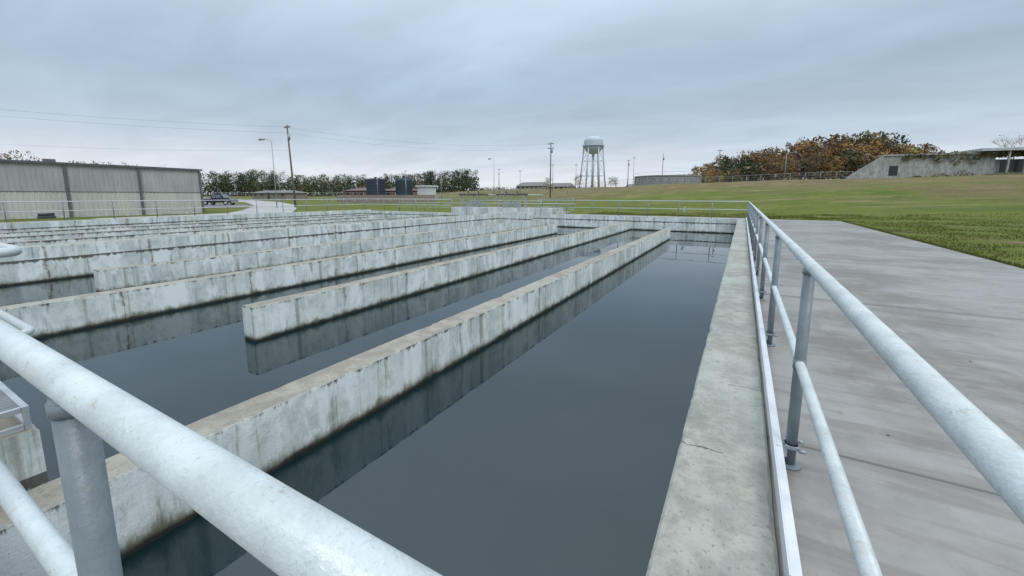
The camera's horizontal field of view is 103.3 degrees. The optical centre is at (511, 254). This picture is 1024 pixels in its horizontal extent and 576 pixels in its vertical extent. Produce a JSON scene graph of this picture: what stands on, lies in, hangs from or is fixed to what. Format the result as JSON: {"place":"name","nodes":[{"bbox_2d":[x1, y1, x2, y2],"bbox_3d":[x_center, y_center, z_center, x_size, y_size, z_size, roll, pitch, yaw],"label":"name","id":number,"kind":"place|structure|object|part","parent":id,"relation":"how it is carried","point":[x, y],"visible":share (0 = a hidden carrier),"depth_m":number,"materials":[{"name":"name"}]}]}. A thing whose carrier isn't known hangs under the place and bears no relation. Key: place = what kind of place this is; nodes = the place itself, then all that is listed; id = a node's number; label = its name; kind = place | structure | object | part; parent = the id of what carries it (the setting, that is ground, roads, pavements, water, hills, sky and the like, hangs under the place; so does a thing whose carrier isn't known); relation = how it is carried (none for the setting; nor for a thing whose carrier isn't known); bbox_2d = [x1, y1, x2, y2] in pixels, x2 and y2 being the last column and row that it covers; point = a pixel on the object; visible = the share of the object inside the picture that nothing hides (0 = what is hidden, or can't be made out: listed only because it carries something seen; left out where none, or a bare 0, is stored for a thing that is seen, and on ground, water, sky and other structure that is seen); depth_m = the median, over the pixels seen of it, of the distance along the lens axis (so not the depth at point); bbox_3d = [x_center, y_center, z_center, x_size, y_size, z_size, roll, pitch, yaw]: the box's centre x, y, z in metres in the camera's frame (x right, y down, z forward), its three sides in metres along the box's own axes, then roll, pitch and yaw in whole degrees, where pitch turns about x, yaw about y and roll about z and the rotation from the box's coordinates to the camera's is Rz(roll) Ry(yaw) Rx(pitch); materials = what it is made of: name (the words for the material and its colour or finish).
{"place":"outdoors","nodes":[
{"label":"outdoors","id":0,"kind":"place"},
{"bbox_2d":[93,198,296,218],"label":"driveway","id":1,"kind":"structure","parent":0,"point":[286,207],"depth_m":52.65,"materials":[{"name":"concrete"}]},
{"bbox_2d":[0,227,733,575],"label":"water","id":2,"kind":"structure","parent":0,"point":[546,443],"depth_m":4.57,"materials":[{"name":"grey liquid"}]},
{"bbox_2d":[0,416,48,490],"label":"inlet pier","id":3,"kind":"structure","parent":2,"relation":"in","point":[22,458],"depth_m":2.46,"materials":[{"name":"concrete"}]},
{"bbox_2d":[0,381,32,437],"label":"aluminium grating frame","id":4,"kind":"object","parent":3,"relation":"on","point":[14,406],"visible":1,"depth_m":2.47,"materials":[{"name":"silver metal"}]},
{"bbox_2d":[0,217,367,241],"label":"basin baffle wall","id":5,"kind":"structure","parent":2,"relation":"in","point":[73,235],"depth_m":21.39,"materials":[{"name":"concrete"}]},
{"bbox_2d":[0,209,370,231],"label":"basin side wall","id":6,"kind":"structure","parent":2,"relation":"in","point":[47,225],"depth_m":26.21,"materials":[{"name":"concrete"}]},
{"bbox_2d":[0,214,387,236],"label":"basin baffle wall","id":7,"kind":"structure","parent":2,"relation":"in","point":[60,231],"depth_m":24.50,"materials":[{"name":"concrete"}]},
{"bbox_2d":[1,215,440,245],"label":"basin baffle wall","id":8,"kind":"structure","parent":2,"relation":"in","point":[64,240],"depth_m":19.68,"materials":[{"name":"concrete"}]},
{"bbox_2d":[0,213,496,286],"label":"basin divider wall","id":9,"kind":"structure","parent":2,"relation":"in","point":[39,263],"depth_m":13.86,"materials":[{"name":"concrete"}]},
{"bbox_2d":[0,224,557,338],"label":"basin baffle wall","id":10,"kind":"structure","parent":2,"relation":"in","point":[50,317],"depth_m":8.94,"materials":[{"name":"concrete"}]},
{"bbox_2d":[93,219,544,291],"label":"basin baffle wall","id":11,"kind":"structure","parent":2,"relation":"in","point":[113,278],"depth_m":13.01,"materials":[{"name":"concrete"}]},
{"bbox_2d":[0,228,669,575],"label":"basin baffle wall","id":12,"kind":"structure","parent":2,"relation":"in","point":[269,432],"depth_m":3.82,"materials":[{"name":"concrete"}]},
{"bbox_2d":[368,210,450,217],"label":"basin end wall","id":13,"kind":"structure","parent":2,"relation":"in","point":[394,214],"depth_m":38.53,"materials":[{"name":"concrete"}]},
{"bbox_2d":[242,221,630,341],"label":"basin baffle wall","id":14,"kind":"structure","parent":2,"relation":"in","point":[267,319],"depth_m":8.78,"materials":[{"name":"concrete"}]},
{"bbox_2d":[451,207,552,224],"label":"basin end wall","id":15,"kind":"structure","parent":2,"relation":"in","point":[542,213],"depth_m":33.31,"materials":[{"name":"concrete"}]},
{"bbox_2d":[492,211,532,223],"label":"weir wall","id":16,"kind":"structure","parent":2,"relation":"in","point":[506,216],"depth_m":30.80,"materials":[{"name":"concrete"}]},
{"bbox_2d":[551,214,736,233],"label":"basin end wall","id":17,"kind":"structure","parent":2,"relation":"in","point":[706,225],"depth_m":27.51,"materials":[{"name":"concrete"}]},
{"bbox_2d":[646,219,778,575],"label":"basin side wall","id":18,"kind":"structure","parent":2,"relation":"in","point":[717,517],"depth_m":2.14,"materials":[{"name":"concrete"}]},
{"bbox_2d":[0,174,1023,268],"bbox_3d":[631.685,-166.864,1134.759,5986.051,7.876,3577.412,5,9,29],"label":"ground","id":19,"kind":"structure","parent":0,"point":[984,196],"depth_m":41.60,"materials":[{"name":"green plant"}]},
{"bbox_2d":[37,213,55,218],"bbox_3d":[-38.340,-3.148,33.362,0.700,0.564,0.900,5,9,29],"label":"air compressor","id":20,"kind":"object","parent":19,"relation":"on","point":[45,215],"visible":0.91,"depth_m":33.17,"materials":[{"name":"metal"}]},
{"bbox_2d":[0,150,165,167],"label":"background tree line","id":21,"kind":"object","parent":19,"relation":"on","point":[7,156],"visible":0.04,"depth_m":129.31,"materials":[{"name":"plant"}]},
{"bbox_2d":[0,159,204,219],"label":"metal warehouse","id":22,"kind":"structure","parent":19,"relation":"on","point":[125,186],"depth_m":36.19,"materials":[{"name":"beige metal"}]},
{"bbox_2d":[204,203,253,206],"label":"parking lot","id":23,"kind":"structure","parent":19,"relation":"on","point":[220,205],"depth_m":67.70,"materials":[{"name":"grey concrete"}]},
{"bbox_2d":[204,194,238,204],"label":"pickup truck","id":24,"kind":"object","parent":23,"relation":"on","point":[232,201],"visible":0.79,"depth_m":69.22,"materials":[{"name":"blue paint"}]},
{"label":"windows","id":25,"kind":"part","parent":24,"relation":"part of","materials":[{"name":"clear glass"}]},
{"bbox_2d":[258,138,277,207],"bbox_3d":[-35.016,-11.639,58.270,1.910,9.930,0.340,0,8,0],"label":"street lamp","id":26,"kind":"object","parent":19,"relation":"on","point":[259,139],"visible":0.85,"depth_m":58.14,"materials":[{"name":"grey metal"}]},
{"bbox_2d":[252,190,307,199],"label":"utility shed","id":27,"kind":"structure","parent":19,"relation":"on","point":[269,195],"depth_m":109.43,"materials":[{"name":"beige brick"}]},
{"bbox_2d":[254,192,283,199],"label":"windows and door","id":28,"kind":"structure","parent":27,"relation":"in","point":[282,194],"depth_m":109.70,"materials":[{"name":"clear glass"}]},
{"bbox_2d":[284,125,296,206],"bbox_3d":[-32.758,-12.825,59.823,1.458,12.213,0.395,5,9,29],"label":"utility pole","id":29,"kind":"object","parent":19,"relation":"on","point":[288,139],"visible":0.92,"depth_m":59.57,"materials":[{"name":"brown wood"}]},
{"bbox_2d":[0,109,543,150],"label":"power lines","id":30,"kind":"object","parent":29,"relation":"attached to","point":[222,130],"visible":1,"depth_m":57.43,"materials":[{"name":"black metal"}]},
{"bbox_2d":[201,168,479,195],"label":"pine tree line","id":31,"kind":"object","parent":19,"relation":"on","point":[248,183],"visible":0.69,"depth_m":189.56,"materials":[{"name":"green plant"}]},
{"bbox_2d":[343,188,366,194],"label":"brick office","id":32,"kind":"structure","parent":19,"relation":"on","point":[358,190],"depth_m":119.23,"materials":[{"name":"brown brick"}]},
{"bbox_2d":[337,195,435,203],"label":"containment wall","id":33,"kind":"structure","parent":19,"relation":"on","point":[357,198],"depth_m":83.95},
{"bbox_2d":[366,177,385,194],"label":"storage tank","id":34,"kind":"object","parent":33,"relation":"on","point":[375,185],"visible":0.88,"depth_m":84.88,"materials":[{"name":"blue metal"}]},
{"bbox_2d":[395,176,412,194],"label":"storage tank","id":35,"kind":"object","parent":33,"relation":"on","point":[403,185],"visible":0.88,"depth_m":85.13,"materials":[{"name":"metal"}]},
{"bbox_2d":[203,182,594,200],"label":"chain link fence","id":36,"kind":"object","parent":19,"relation":"on","point":[237,193],"visible":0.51,"depth_m":107.59,"materials":[{"name":"grey metal"}]},
{"bbox_2d":[386,187,416,194],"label":"brick office","id":37,"kind":"structure","parent":19,"relation":"on","point":[391,191],"depth_m":117.90,"materials":[{"name":"brown brick"}]},
{"bbox_2d":[415,185,437,196],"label":"white shed","id":38,"kind":"structure","parent":19,"relation":"on","point":[426,189],"depth_m":85.69,"materials":[{"name":"white metal"}]},
{"bbox_2d":[321,198,572,206],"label":"metal railing","id":39,"kind":"object","parent":19,"relation":"on","point":[378,200],"visible":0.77,"depth_m":70.68,"materials":[{"name":"grey metal"}]},
{"bbox_2d":[323,174,618,195],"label":"scattered trees","id":40,"kind":"object","parent":19,"relation":"on","point":[575,179],"visible":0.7,"depth_m":134.74,"materials":[{"name":"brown plant"}]},
{"bbox_2d":[400,202,574,211],"bbox_3d":[-3.909,-5.029,43.565,22.125,1.095,0.648,4,9,27],"label":"handrail","id":41,"kind":"object","parent":19,"relation":"on","point":[488,203],"visible":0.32,"depth_m":45.43,"materials":[{"name":"metal"}]},
{"bbox_2d":[436,186,594,189],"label":"distant tree line","id":42,"kind":"object","parent":19,"relation":"on","point":[499,188],"visible":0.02,"depth_m":506.14,"materials":[{"name":"plant"}]},
{"bbox_2d":[472,206,567,213],"bbox_3d":[-0.297,-3.526,34.664,10.000,1.040,2.097,5,9,29],"label":"outlet channel","id":43,"kind":"object","parent":19,"relation":"on","point":[558,211],"visible":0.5,"depth_m":32.35,"materials":[{"name":"concrete"}]},
{"bbox_2d":[459,190,487,206],"bbox_3d":[-3.438,-4.952,35.927,3.000,1.618,0.258,5,9,29],"label":"sluice gate frame","id":44,"kind":"object","parent":43,"relation":"on","point":[468,203],"visible":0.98,"depth_m":35.89,"materials":[{"name":"grey metal"}]},
{"bbox_2d":[467,194,542,207],"bbox_3d":[-0.770,-4.762,35.740,7.752,1.095,0.103,5,9,29],"label":"handrail","id":45,"kind":"object","parent":43,"relation":"on","point":[503,199],"visible":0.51,"depth_m":34.83,"materials":[{"name":"metal"}]},
{"bbox_2d":[496,189,527,207],"bbox_3d":[-0.043,-4.676,34.026,3.000,1.618,0.258,5,9,29],"label":"sluice gate frame","id":46,"kind":"object","parent":43,"relation":"on","point":[517,204],"visible":0.95,"depth_m":33.96,"materials":[{"name":"grey metal"}]},
{"bbox_2d":[517,186,547,188],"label":"walls","id":47,"kind":"structure","parent":19,"relation":"on","point":[538,187],"depth_m":248.32,"materials":[{"name":"beige brick"}]},
{"bbox_2d":[517,182,548,185],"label":"roof","id":48,"kind":"structure","parent":47,"relation":"on","point":[533,184],"depth_m":250.49,"materials":[{"name":"white metal"}]},
{"bbox_2d":[548,142,553,197],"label":"utility pole","id":49,"kind":"object","parent":19,"relation":"on","point":[551,149],"visible":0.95,"depth_m":83.13,"materials":[{"name":"brown wood"}]},
{"bbox_2d":[579,135,605,187],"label":"water tower","id":50,"kind":"structure","parent":19,"relation":"on","point":[593,145],"depth_m":250.42,"materials":[{"name":"white metal"}]},
{"bbox_2d":[565,214,745,218],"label":"walkway","id":51,"kind":"structure","parent":19,"relation":"on","point":[655,216],"depth_m":28.46,"materials":[{"name":"concrete"}]},
{"bbox_2d":[634,171,701,185],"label":"round concrete tank","id":52,"kind":"object","parent":19,"relation":"on","point":[662,178],"visible":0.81,"depth_m":117.71,"materials":[{"name":"grey concrete"}]},
{"bbox_2d":[717,150,722,181],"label":"utility pole","id":53,"kind":"object","parent":19,"relation":"on","point":[720,155],"visible":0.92,"depth_m":112.00,"materials":[{"name":"brown wood"}]},
{"bbox_2d":[595,171,852,190],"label":"chain link fence","id":54,"kind":"object","parent":19,"relation":"on","point":[716,180],"visible":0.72,"depth_m":100.50,"materials":[{"name":"grey metal"}]},
{"bbox_2d":[684,130,944,182],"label":"autumn woodland","id":55,"kind":"object","parent":19,"relation":"on","point":[834,155],"visible":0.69,"depth_m":154.16,"materials":[{"name":"brown plant"}]},
{"bbox_2d":[746,219,1023,575],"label":"concrete deck","id":56,"kind":"structure","parent":19,"relation":"on","point":[929,500],"depth_m":2.92,"materials":[{"name":"grey concrete"}]},
{"bbox_2d":[746,217,802,575],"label":"toe kick plate","id":57,"kind":"object","parent":56,"relation":"on","point":[790,554],"visible":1,"depth_m":2.02,"materials":[{"name":"white metal"}]},
{"bbox_2d":[747,219,805,454],"bbox_3d":[6.418,-0.234,10.751,0.090,0.020,28.220,5,9,29],"label":"post clamp set","id":58,"kind":"object","parent":56,"relation":"on","point":[789,447],"visible":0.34,"depth_m":2.17,"materials":[{"name":"grey metal"}]},
{"bbox_2d":[537,200,1023,575],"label":"handrail","id":59,"kind":"object","parent":56,"relation":"on","point":[993,452],"visible":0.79,"depth_m":1.04,"materials":[{"name":"metal"}]},
{"bbox_2d":[846,152,1023,178],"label":"retaining walls","id":60,"kind":"structure","parent":19,"relation":"on","point":[915,166],"depth_m":78.43,"materials":[{"name":"concrete"}]},
{"bbox_2d":[888,159,1023,175],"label":"openings","id":61,"kind":"object","parent":60,"relation":"attached to","point":[1016,165],"visible":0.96,"depth_m":75.62,"materials":[{"name":"black glass"}]},
{"bbox_2d":[902,151,1023,164],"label":"overhanging brush","id":62,"kind":"object","parent":60,"relation":"on","point":[1002,154],"visible":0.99,"depth_m":76.25,"materials":[{"name":"green plant"}]},
{"bbox_2d":[901,231,1023,243],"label":"bare soil","id":63,"kind":"structure","parent":19,"relation":"on","point":[991,241],"depth_m":12.86,"materials":[{"name":"brown soil"}]},
{"bbox_2d":[906,170,1021,177],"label":"shrub row","id":64,"kind":"object","parent":19,"relation":"on","point":[965,172],"visible":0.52,"depth_m":75.36,"materials":[{"name":"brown plant"}]},
{"bbox_2d":[1005,150,1011,174],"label":"columns","id":65,"kind":"structure","parent":19,"relation":"on","point":[1008,160],"depth_m":73.80,"materials":[{"name":"concrete"}]},
{"bbox_2d":[953,147,1023,152],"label":"roof slab","id":66,"kind":"structure","parent":65,"relation":"on","point":[1018,149],"depth_m":73.90,"materials":[{"name":"white concrete"}]},
{"bbox_2d":[993,135,1023,158],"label":"bare tree","id":67,"kind":"object","parent":19,"relation":"on","point":[1006,144],"visible":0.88,"depth_m":111.79,"materials":[{"name":"grey plant"}]},
{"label":"walls","id":68,"kind":"object","parent":19,"relation":"on","visible":0},
{"bbox_2d":[547,183,574,186],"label":"roof","id":69,"kind":"structure","parent":68,"relation":"on","point":[561,184],"depth_m":244.26,"materials":[{"name":"white metal"}]},
{"bbox_2d":[0,0,1023,193],"label":"sky","id":70,"kind":"structure","parent":0,"point":[684,81],"materials":[{"name":"grey"}]},
{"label":"walkway","id":71,"kind":"structure","parent":0,"visible":0},
{"bbox_2d":[0,242,34,335],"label":"handrail","id":72,"kind":"object","parent":71,"relation":"on","point":[8,250],"visible":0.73,"depth_m":2.60,"materials":[{"name":"metal"}]},
{"bbox_2d":[0,319,441,575],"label":"handrail","id":73,"kind":"object","parent":71,"relation":"on","point":[277,527],"visible":1,"depth_m":0.55,"materials":[{"name":"metal"}]},
{"bbox_2d":[0,199,451,222],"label":"handrail","id":74,"kind":"object","parent":71,"relation":"on","point":[227,207],"visible":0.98,"depth_m":27.82,"materials":[{"name":"metal"}]}
]}

